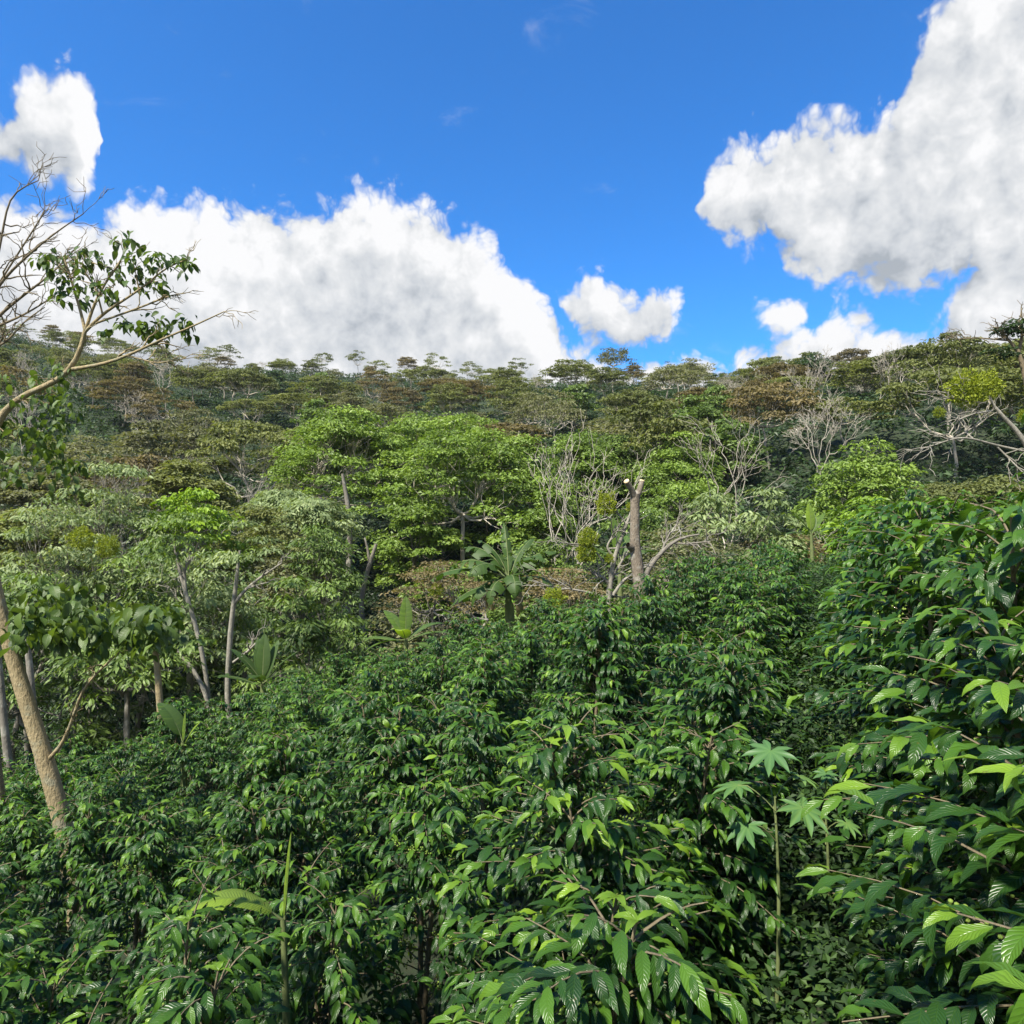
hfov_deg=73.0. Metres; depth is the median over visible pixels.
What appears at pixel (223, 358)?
flat topped tree
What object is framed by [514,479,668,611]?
bare tree
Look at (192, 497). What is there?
slender tree
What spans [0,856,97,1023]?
coffee bush
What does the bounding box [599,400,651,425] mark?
flat topped tree
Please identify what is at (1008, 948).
coffee bush
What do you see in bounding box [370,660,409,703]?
coffee bush
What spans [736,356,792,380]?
flat topped tree
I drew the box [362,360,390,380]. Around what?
umbrella tree
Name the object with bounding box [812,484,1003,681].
coffee bush
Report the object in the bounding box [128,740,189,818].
coffee bush
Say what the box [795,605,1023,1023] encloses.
coffee bush
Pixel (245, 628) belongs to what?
slender tree
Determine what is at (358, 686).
coffee bush
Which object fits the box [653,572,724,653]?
coffee bush
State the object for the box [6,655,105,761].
bare tree
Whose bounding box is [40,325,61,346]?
flat topped tree
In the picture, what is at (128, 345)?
umbrella tree
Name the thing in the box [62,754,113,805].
coffee bush
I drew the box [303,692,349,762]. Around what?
coffee bush
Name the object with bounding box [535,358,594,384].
flat topped tree
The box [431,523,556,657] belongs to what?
banana plant
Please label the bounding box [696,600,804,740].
coffee bush
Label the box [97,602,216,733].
post trunk tree
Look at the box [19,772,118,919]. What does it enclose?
coffee bush
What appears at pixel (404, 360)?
flat topped tree
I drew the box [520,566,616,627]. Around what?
fine leaved tree
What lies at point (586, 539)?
mistletoe clump
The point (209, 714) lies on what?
coffee bush
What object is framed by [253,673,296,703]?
coffee bush
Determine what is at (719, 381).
umbrella tree
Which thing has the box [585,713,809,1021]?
coffee bush
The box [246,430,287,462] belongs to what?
thin leaved tree
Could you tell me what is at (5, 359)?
flat topped tree
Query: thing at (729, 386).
bare tree
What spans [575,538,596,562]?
mistletoe clump
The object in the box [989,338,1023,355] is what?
flat topped tree
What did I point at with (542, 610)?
coffee bush
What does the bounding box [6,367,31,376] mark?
flat topped tree
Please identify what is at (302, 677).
coffee bush
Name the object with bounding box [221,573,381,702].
slender tree
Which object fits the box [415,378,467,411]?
flat topped tree
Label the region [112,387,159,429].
bare tree
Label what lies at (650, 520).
broadleaf tree
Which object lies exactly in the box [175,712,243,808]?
coffee bush
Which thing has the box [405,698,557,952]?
coffee bush
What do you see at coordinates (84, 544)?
mistletoe clump
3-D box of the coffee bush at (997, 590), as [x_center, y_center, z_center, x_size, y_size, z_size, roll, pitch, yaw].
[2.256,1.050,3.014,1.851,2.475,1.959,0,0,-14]
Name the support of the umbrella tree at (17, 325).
on the ground
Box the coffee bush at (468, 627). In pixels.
[440,611,496,685]
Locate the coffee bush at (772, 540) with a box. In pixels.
[730,538,803,602]
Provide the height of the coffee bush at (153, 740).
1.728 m
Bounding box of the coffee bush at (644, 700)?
[537,595,666,786]
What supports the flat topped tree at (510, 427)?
on the ground
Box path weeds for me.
[659,552,1005,1023]
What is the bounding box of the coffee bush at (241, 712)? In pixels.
[234,691,262,752]
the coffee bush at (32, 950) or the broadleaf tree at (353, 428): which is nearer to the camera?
the coffee bush at (32, 950)
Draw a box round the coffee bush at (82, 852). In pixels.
[10,791,141,1004]
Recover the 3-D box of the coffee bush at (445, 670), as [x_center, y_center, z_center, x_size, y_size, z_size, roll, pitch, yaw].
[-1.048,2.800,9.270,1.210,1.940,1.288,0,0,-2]
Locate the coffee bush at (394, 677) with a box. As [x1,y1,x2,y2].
[339,667,422,759]
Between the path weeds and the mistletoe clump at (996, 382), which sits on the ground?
the path weeds
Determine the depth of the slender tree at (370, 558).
35.91 m
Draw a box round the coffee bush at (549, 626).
[523,604,593,714]
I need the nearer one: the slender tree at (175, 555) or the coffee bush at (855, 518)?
the coffee bush at (855, 518)
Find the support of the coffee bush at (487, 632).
on the ground
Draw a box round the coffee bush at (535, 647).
[493,624,567,752]
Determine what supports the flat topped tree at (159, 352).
on the ground
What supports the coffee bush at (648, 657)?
on the ground
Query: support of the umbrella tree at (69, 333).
on the ground
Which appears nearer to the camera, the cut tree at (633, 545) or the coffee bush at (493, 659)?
the coffee bush at (493, 659)
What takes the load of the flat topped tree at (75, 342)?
on the ground
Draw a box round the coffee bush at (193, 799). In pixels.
[168,789,252,896]
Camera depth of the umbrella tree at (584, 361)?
152.72 m
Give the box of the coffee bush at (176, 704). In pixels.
[140,696,208,798]
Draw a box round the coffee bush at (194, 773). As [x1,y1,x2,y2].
[154,731,239,833]
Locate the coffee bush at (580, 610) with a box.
[570,603,618,691]
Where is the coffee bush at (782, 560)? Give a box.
[770,555,820,623]
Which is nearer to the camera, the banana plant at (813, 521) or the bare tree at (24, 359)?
the banana plant at (813, 521)
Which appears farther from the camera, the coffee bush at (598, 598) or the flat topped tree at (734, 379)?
the flat topped tree at (734, 379)
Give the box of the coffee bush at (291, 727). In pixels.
[235,706,337,839]
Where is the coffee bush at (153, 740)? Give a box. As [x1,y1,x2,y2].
[123,732,189,805]
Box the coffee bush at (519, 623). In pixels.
[480,618,548,714]
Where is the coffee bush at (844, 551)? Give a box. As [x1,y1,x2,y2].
[815,504,917,610]
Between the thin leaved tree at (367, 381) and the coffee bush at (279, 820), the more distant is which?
the thin leaved tree at (367, 381)
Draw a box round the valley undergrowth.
[0,439,1023,772]
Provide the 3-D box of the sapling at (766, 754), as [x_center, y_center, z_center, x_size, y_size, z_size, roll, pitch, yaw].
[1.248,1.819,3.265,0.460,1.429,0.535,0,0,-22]
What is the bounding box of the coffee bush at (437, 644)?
[413,636,464,708]
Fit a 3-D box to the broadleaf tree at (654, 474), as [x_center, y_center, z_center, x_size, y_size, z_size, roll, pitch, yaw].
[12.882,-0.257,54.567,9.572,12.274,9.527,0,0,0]
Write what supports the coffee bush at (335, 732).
on the ground
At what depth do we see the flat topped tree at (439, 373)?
165.86 m
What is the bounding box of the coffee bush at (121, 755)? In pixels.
[82,740,172,815]
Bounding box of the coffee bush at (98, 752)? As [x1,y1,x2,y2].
[75,737,131,812]
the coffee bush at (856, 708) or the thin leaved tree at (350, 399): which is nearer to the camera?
the coffee bush at (856, 708)
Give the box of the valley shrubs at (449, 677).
[3,513,1002,779]
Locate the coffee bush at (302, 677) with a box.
[285,672,347,757]
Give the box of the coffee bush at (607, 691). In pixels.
[514,604,652,818]
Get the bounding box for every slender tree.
[0,570,72,794]
[0,573,118,773]
[0,647,13,779]
[0,653,151,772]
[34,625,212,772]
[55,543,227,755]
[123,487,262,702]
[132,616,266,729]
[134,511,219,706]
[136,600,212,723]
[179,570,307,717]
[199,520,290,750]
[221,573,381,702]
[264,522,372,670]
[341,473,352,638]
[359,537,377,655]
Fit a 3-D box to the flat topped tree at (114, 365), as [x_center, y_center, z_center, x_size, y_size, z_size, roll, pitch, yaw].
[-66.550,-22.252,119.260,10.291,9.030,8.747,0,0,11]
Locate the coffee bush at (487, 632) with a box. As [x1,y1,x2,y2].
[464,619,530,713]
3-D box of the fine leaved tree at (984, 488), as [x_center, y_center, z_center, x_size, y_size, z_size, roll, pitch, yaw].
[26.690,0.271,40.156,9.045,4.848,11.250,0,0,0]
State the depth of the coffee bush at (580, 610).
10.59 m
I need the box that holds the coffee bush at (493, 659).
[438,640,548,785]
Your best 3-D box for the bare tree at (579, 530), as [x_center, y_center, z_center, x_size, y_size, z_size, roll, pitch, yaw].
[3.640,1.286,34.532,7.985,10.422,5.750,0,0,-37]
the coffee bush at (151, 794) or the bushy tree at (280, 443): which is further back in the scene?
the bushy tree at (280, 443)
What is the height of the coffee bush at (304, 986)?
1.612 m
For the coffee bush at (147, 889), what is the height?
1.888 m
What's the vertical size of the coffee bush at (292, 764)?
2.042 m
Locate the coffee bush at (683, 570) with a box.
[655,556,734,658]
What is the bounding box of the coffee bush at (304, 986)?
[239,835,433,1023]
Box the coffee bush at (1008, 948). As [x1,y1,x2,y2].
[796,661,1023,1023]
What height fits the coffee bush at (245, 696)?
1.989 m
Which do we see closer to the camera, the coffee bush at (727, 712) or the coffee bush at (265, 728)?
the coffee bush at (727, 712)
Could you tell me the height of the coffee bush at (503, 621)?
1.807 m
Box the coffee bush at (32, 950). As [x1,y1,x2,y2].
[0,873,54,1012]
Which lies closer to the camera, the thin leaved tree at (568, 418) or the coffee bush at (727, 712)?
the coffee bush at (727, 712)
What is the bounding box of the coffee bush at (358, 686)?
[339,679,371,739]
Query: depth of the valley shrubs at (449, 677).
19.14 m
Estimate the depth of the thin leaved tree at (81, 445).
70.06 m
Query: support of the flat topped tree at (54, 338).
on the ground
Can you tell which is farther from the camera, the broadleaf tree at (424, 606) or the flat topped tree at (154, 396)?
the flat topped tree at (154, 396)
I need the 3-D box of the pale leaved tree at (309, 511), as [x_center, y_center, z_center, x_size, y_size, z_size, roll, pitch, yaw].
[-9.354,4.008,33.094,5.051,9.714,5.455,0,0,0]
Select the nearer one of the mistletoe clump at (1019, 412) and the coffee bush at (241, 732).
the coffee bush at (241, 732)
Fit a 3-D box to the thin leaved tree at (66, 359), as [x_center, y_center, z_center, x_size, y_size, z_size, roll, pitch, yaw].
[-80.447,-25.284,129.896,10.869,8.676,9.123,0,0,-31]
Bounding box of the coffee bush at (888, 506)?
[820,503,948,648]
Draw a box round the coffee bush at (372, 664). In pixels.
[350,644,402,685]
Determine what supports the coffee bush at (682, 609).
on the ground
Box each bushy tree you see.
[270,426,306,471]
[287,398,334,426]
[304,371,336,407]
[548,383,603,431]
[638,408,711,478]
[675,394,729,451]
[684,416,776,483]
[692,383,733,427]
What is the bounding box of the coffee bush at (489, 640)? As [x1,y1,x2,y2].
[435,633,520,738]
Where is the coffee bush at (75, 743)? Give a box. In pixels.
[30,732,98,844]
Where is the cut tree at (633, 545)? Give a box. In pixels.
[624,479,646,630]
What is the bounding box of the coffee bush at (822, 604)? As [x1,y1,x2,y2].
[812,534,902,679]
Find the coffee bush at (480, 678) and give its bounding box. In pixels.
[416,651,523,813]
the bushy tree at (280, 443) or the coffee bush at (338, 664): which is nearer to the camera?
the coffee bush at (338, 664)
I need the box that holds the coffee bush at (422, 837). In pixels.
[323,766,509,1023]
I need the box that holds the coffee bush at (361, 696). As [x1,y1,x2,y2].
[304,680,414,837]
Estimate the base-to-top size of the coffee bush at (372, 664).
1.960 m
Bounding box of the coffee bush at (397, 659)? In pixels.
[380,648,439,749]
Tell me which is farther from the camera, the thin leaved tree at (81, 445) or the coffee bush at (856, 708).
the thin leaved tree at (81, 445)
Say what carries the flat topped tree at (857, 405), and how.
on the ground
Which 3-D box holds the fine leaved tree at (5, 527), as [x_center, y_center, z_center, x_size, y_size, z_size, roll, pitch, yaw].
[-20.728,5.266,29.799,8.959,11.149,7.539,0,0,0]
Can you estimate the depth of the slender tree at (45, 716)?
21.32 m
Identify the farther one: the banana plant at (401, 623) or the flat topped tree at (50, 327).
the flat topped tree at (50, 327)
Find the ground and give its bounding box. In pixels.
[0,338,1023,1023]
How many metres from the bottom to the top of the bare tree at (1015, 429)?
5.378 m
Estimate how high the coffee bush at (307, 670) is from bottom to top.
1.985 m
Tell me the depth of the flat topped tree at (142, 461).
55.22 m
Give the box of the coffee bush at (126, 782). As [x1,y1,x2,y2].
[41,763,168,918]
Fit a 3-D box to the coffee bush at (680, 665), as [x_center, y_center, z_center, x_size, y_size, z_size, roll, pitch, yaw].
[1.533,1.782,5.524,1.670,1.680,1.519,0,0,-35]
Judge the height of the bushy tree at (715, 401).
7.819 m
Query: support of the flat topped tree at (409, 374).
on the ground
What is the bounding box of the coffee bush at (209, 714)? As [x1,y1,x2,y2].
[185,696,243,780]
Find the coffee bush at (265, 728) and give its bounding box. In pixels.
[224,715,289,807]
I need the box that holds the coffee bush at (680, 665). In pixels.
[605,623,800,823]
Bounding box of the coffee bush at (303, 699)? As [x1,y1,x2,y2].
[245,676,335,787]
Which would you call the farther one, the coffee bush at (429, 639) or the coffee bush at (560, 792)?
the coffee bush at (429, 639)
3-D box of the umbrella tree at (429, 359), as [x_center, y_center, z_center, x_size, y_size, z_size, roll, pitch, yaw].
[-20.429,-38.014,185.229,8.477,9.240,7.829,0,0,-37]
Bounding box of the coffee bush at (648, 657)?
[593,589,697,732]
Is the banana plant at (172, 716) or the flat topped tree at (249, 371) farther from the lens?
the flat topped tree at (249, 371)
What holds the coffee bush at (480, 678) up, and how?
on the ground
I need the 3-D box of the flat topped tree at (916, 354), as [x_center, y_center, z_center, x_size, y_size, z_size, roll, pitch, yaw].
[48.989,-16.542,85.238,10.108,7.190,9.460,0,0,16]
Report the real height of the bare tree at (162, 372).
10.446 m
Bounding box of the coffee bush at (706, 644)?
[650,627,807,782]
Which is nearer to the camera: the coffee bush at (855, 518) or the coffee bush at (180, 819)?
the coffee bush at (180, 819)
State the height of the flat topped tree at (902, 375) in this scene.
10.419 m
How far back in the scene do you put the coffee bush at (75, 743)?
12.77 m
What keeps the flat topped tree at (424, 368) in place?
on the ground
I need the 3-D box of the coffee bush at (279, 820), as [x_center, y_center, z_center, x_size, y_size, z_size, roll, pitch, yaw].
[-1.606,2.771,4.988,1.219,1.824,1.145,0,0,17]
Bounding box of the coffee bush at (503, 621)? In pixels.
[478,617,520,676]
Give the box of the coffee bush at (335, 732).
[313,693,391,805]
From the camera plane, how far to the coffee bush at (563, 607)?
13.42 m
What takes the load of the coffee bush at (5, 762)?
on the ground
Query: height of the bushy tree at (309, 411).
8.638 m
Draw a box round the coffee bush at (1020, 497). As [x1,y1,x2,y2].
[963,414,1023,661]
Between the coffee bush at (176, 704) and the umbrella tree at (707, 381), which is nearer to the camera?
the coffee bush at (176, 704)
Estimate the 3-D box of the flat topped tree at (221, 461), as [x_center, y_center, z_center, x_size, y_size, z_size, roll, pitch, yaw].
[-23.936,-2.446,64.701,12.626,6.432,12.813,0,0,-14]
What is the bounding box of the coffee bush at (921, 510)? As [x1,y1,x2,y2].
[792,489,1008,717]
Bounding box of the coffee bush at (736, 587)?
[696,566,803,701]
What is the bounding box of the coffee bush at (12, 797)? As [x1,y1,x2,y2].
[4,778,45,888]
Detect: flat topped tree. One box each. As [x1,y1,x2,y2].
[0,346,46,397]
[0,365,65,416]
[0,376,39,401]
[0,421,73,483]
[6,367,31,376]
[37,329,66,346]
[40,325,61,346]
[44,346,74,365]
[51,476,133,526]
[54,360,118,410]
[58,453,175,552]
[63,334,97,355]
[66,331,95,343]
[82,379,166,426]
[90,358,155,404]
[91,337,128,352]
[97,353,129,369]
[110,360,164,423]
[124,387,204,442]
[144,358,175,370]
[148,348,172,364]
[164,365,220,401]
[174,416,306,497]
[185,451,315,490]
[198,368,271,415]
[211,356,236,368]
[211,367,280,420]
[212,398,281,422]
[244,363,264,372]
[254,393,342,425]
[265,360,302,381]
[281,426,362,496]
[285,375,363,409]
[301,359,328,374]
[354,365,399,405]
[364,370,391,385]
[375,387,427,415]
[387,369,430,392]
[396,356,417,379]
[412,364,436,386]
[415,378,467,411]
[420,382,480,415]
[425,369,454,378]
[440,379,500,414]
[454,422,551,449]
[464,423,521,441]
[472,367,528,400]
[484,386,541,433]
[487,376,543,412]
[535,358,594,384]
[579,366,631,404]
[594,388,667,415]
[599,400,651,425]
[604,394,720,464]
[622,365,645,390]
[668,387,738,409]
[673,392,757,409]
[710,381,824,469]
[724,376,758,389]
[727,368,754,378]
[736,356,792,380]
[741,361,825,417]
[761,375,826,418]
[781,351,841,397]
[803,396,900,453]
[823,357,926,401]
[828,348,872,367]
[833,373,890,394]
[863,365,1023,476]
[866,347,941,381]
[883,330,1004,432]
[888,363,922,382]
[930,343,1023,366]
[973,351,1023,419]
[976,368,1023,422]
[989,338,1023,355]
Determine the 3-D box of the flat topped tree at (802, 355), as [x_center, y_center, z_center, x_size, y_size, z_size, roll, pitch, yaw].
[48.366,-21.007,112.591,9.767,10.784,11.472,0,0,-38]
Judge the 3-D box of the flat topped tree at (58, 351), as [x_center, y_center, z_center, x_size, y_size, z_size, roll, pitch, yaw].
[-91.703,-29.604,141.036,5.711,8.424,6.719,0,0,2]
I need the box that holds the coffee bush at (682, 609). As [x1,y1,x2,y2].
[650,587,708,688]
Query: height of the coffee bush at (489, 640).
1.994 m
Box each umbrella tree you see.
[0,325,14,345]
[11,324,38,337]
[18,344,53,367]
[45,330,76,344]
[97,343,136,368]
[127,344,148,357]
[144,345,169,364]
[151,349,185,383]
[194,347,221,360]
[212,344,243,367]
[275,358,292,369]
[310,352,333,369]
[344,350,365,378]
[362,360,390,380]
[423,352,452,369]
[446,370,467,380]
[459,361,482,378]
[467,370,491,384]
[506,369,525,393]
[508,358,533,376]
[524,377,546,389]
[529,376,554,387]
[570,359,594,383]
[575,368,593,383]
[618,374,648,383]
[675,367,712,387]
[710,374,736,385]
[937,300,1023,383]
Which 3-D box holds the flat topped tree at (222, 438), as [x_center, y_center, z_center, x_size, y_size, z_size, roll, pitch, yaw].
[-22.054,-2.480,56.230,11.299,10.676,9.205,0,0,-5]
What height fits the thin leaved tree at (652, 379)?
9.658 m
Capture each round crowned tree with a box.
[260,370,293,406]
[704,372,726,387]
[788,352,845,396]
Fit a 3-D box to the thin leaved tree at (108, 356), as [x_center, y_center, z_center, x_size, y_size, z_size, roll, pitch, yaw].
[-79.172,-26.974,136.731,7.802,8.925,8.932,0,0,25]
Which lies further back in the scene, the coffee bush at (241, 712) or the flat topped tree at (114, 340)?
the flat topped tree at (114, 340)
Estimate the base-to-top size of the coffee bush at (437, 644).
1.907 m
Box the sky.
[0,0,1023,390]
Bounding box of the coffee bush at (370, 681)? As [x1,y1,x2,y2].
[335,662,430,804]
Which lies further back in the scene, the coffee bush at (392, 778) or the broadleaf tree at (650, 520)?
the broadleaf tree at (650, 520)
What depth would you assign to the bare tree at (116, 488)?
46.69 m
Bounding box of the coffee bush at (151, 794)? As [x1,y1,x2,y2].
[95,765,176,881]
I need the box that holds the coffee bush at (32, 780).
[3,765,47,843]
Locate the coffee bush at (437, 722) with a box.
[376,680,519,892]
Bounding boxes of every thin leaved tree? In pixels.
[0,448,135,502]
[53,352,105,393]
[56,434,141,462]
[91,353,126,368]
[104,418,223,475]
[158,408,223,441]
[186,361,222,398]
[193,380,245,397]
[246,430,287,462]
[322,390,372,415]
[324,369,343,381]
[355,378,375,395]
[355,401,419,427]
[440,374,463,380]
[459,412,499,422]
[505,395,560,458]
[510,388,585,447]
[518,391,592,458]
[574,414,647,436]
[588,417,662,436]
[596,347,638,393]
[633,366,702,398]
[645,364,708,396]
[671,357,718,389]
[852,373,895,388]
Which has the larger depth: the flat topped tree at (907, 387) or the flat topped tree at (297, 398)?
the flat topped tree at (297, 398)
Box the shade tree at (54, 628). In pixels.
[0,145,257,950]
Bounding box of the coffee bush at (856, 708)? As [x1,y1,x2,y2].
[796,517,1022,778]
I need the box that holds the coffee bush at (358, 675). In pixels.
[340,665,379,713]
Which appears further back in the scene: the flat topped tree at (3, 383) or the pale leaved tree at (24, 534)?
the flat topped tree at (3, 383)
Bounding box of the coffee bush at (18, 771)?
[2,762,36,800]
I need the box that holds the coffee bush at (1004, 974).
[968,961,1023,1023]
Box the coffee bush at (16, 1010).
[0,917,139,1023]
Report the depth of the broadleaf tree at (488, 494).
48.58 m
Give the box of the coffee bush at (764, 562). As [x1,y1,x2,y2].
[722,546,824,643]
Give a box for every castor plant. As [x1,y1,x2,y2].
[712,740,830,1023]
[786,768,861,920]
[797,697,849,746]
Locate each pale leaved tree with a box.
[0,500,132,763]
[28,458,180,750]
[97,549,274,758]
[233,488,314,680]
[254,495,371,671]
[653,486,816,577]
[739,550,765,573]
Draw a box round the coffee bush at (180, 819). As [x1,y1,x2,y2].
[148,792,208,879]
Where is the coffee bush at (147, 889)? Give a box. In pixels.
[49,795,208,1023]
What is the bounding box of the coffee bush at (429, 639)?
[421,631,464,708]
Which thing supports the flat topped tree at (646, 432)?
on the ground
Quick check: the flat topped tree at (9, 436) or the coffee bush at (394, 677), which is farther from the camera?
the flat topped tree at (9, 436)
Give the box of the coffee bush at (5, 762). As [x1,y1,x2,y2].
[1,755,15,773]
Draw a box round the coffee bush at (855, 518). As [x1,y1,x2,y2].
[830,517,867,569]
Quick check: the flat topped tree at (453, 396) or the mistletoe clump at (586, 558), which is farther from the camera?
the flat topped tree at (453, 396)
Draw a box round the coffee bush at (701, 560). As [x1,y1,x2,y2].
[668,547,731,645]
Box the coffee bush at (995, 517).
[984,505,1023,563]
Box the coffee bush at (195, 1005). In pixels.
[62,865,293,1023]
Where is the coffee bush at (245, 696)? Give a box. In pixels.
[222,690,284,766]
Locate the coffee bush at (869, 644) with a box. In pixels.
[786,522,1021,834]
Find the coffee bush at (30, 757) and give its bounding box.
[17,751,63,796]
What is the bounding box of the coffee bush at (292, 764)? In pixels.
[196,725,341,922]
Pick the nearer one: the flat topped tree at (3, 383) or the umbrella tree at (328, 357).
the flat topped tree at (3, 383)
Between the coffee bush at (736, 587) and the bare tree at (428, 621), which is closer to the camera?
the coffee bush at (736, 587)
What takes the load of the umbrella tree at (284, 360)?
on the ground
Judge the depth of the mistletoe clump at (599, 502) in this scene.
14.80 m
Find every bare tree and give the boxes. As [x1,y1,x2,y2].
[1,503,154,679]
[6,386,29,449]
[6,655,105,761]
[12,349,36,386]
[12,402,45,463]
[28,456,210,595]
[57,378,91,395]
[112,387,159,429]
[132,476,274,579]
[149,351,174,389]
[397,604,464,635]
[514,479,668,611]
[527,410,652,565]
[531,376,549,387]
[540,426,648,602]
[645,496,734,575]
[675,406,789,548]
[716,373,745,391]
[775,516,849,560]
[780,348,836,428]
[783,386,870,474]
[872,344,914,415]
[896,359,1023,493]
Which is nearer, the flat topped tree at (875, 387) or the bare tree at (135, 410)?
the bare tree at (135, 410)
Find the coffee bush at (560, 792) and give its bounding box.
[429,702,760,1023]
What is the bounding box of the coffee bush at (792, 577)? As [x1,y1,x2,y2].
[755,564,823,654]
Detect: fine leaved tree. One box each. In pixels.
[0,471,125,672]
[0,505,132,754]
[111,458,244,591]
[177,503,318,691]
[221,556,325,685]
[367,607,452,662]
[370,560,504,636]
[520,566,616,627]
[612,518,751,604]
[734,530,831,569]
[904,474,1023,519]
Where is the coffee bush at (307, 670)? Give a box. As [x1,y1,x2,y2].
[278,667,335,725]
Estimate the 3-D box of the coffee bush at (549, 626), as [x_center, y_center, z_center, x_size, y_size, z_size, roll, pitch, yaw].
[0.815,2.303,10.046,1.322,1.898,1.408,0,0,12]
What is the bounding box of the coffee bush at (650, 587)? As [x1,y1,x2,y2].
[609,573,688,704]
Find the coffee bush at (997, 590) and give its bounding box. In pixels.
[809,472,1023,991]
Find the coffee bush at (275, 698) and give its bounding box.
[251,678,327,764]
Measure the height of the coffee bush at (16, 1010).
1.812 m
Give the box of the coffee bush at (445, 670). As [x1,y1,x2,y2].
[391,651,464,771]
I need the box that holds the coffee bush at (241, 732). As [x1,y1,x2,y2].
[217,707,289,800]
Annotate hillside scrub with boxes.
[0,332,1023,605]
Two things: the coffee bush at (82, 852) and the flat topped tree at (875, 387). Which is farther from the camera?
the flat topped tree at (875, 387)
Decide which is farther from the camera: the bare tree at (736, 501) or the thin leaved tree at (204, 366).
the thin leaved tree at (204, 366)
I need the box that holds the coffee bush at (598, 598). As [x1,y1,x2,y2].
[572,588,631,678]
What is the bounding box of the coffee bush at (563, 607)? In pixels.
[529,597,581,661]
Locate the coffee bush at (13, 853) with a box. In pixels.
[0,803,99,963]
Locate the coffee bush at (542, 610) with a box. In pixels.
[516,598,564,685]
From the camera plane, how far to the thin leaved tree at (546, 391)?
102.63 m
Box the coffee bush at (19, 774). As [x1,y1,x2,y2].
[3,769,39,844]
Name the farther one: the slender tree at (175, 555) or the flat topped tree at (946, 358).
the flat topped tree at (946, 358)
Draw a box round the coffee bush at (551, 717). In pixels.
[490,692,616,860]
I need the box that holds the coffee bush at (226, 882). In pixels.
[131,834,302,1023]
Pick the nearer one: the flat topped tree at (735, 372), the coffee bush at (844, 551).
the coffee bush at (844, 551)
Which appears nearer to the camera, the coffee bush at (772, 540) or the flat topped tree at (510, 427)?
the coffee bush at (772, 540)
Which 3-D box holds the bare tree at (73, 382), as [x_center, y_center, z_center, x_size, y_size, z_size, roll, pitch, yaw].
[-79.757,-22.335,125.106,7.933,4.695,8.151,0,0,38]
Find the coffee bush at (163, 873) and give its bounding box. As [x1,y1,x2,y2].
[115,829,194,948]
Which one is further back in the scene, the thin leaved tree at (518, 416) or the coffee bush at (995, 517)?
the thin leaved tree at (518, 416)
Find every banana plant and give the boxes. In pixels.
[157,703,199,831]
[190,834,291,1023]
[213,634,300,699]
[364,596,454,695]
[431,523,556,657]
[593,518,656,620]
[785,503,840,562]
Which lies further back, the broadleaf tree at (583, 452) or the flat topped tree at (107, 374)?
the flat topped tree at (107, 374)
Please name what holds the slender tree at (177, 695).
on the ground
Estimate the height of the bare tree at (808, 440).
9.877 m
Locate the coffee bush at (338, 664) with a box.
[320,648,367,702]
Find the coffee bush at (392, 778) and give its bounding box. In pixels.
[304,688,454,908]
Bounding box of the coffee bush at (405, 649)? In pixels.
[390,646,433,696]
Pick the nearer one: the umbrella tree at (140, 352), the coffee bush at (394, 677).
the coffee bush at (394, 677)
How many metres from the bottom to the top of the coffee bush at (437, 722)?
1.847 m
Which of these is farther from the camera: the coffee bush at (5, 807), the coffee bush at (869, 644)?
the coffee bush at (5, 807)
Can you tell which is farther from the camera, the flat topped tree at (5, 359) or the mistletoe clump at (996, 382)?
the flat topped tree at (5, 359)
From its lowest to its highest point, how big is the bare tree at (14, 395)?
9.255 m
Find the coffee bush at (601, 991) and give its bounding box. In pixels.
[450,855,748,1023]
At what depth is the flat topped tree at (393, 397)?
119.01 m
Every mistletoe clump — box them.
[64,525,98,551]
[94,534,119,557]
[427,582,442,597]
[543,585,568,608]
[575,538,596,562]
[577,525,600,547]
[594,490,616,515]
[604,553,614,562]
[932,406,946,418]
[939,365,992,410]
[965,367,1006,402]
[1015,409,1023,421]
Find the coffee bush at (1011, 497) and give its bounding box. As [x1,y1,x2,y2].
[983,484,1022,532]
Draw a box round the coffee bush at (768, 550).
[746,542,812,600]
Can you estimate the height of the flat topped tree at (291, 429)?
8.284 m
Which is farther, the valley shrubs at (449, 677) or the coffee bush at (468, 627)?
the valley shrubs at (449, 677)
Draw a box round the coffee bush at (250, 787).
[165,752,298,962]
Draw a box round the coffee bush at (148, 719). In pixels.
[136,713,180,775]
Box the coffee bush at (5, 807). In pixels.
[0,790,64,930]
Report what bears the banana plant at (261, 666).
on the ground
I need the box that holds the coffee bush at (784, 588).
[727,564,822,679]
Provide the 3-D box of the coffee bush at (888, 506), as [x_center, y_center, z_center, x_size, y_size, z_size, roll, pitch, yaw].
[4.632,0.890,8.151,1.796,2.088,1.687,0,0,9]
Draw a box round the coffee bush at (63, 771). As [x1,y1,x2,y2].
[4,742,99,879]
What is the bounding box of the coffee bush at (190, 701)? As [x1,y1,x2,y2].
[171,693,206,781]
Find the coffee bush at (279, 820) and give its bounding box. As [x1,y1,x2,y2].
[195,757,373,1012]
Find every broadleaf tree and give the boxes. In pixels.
[250,483,344,580]
[260,404,444,573]
[353,424,542,588]
[353,525,409,562]
[354,409,540,561]
[360,499,472,611]
[391,560,498,643]
[448,433,581,560]
[473,533,597,637]
[508,476,593,619]
[529,428,636,516]
[577,506,693,615]
[585,433,654,508]
[616,430,739,519]
[640,465,732,555]
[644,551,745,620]
[782,434,928,562]
[793,530,840,564]
[803,494,943,566]
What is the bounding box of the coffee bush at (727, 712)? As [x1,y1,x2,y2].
[636,646,804,890]

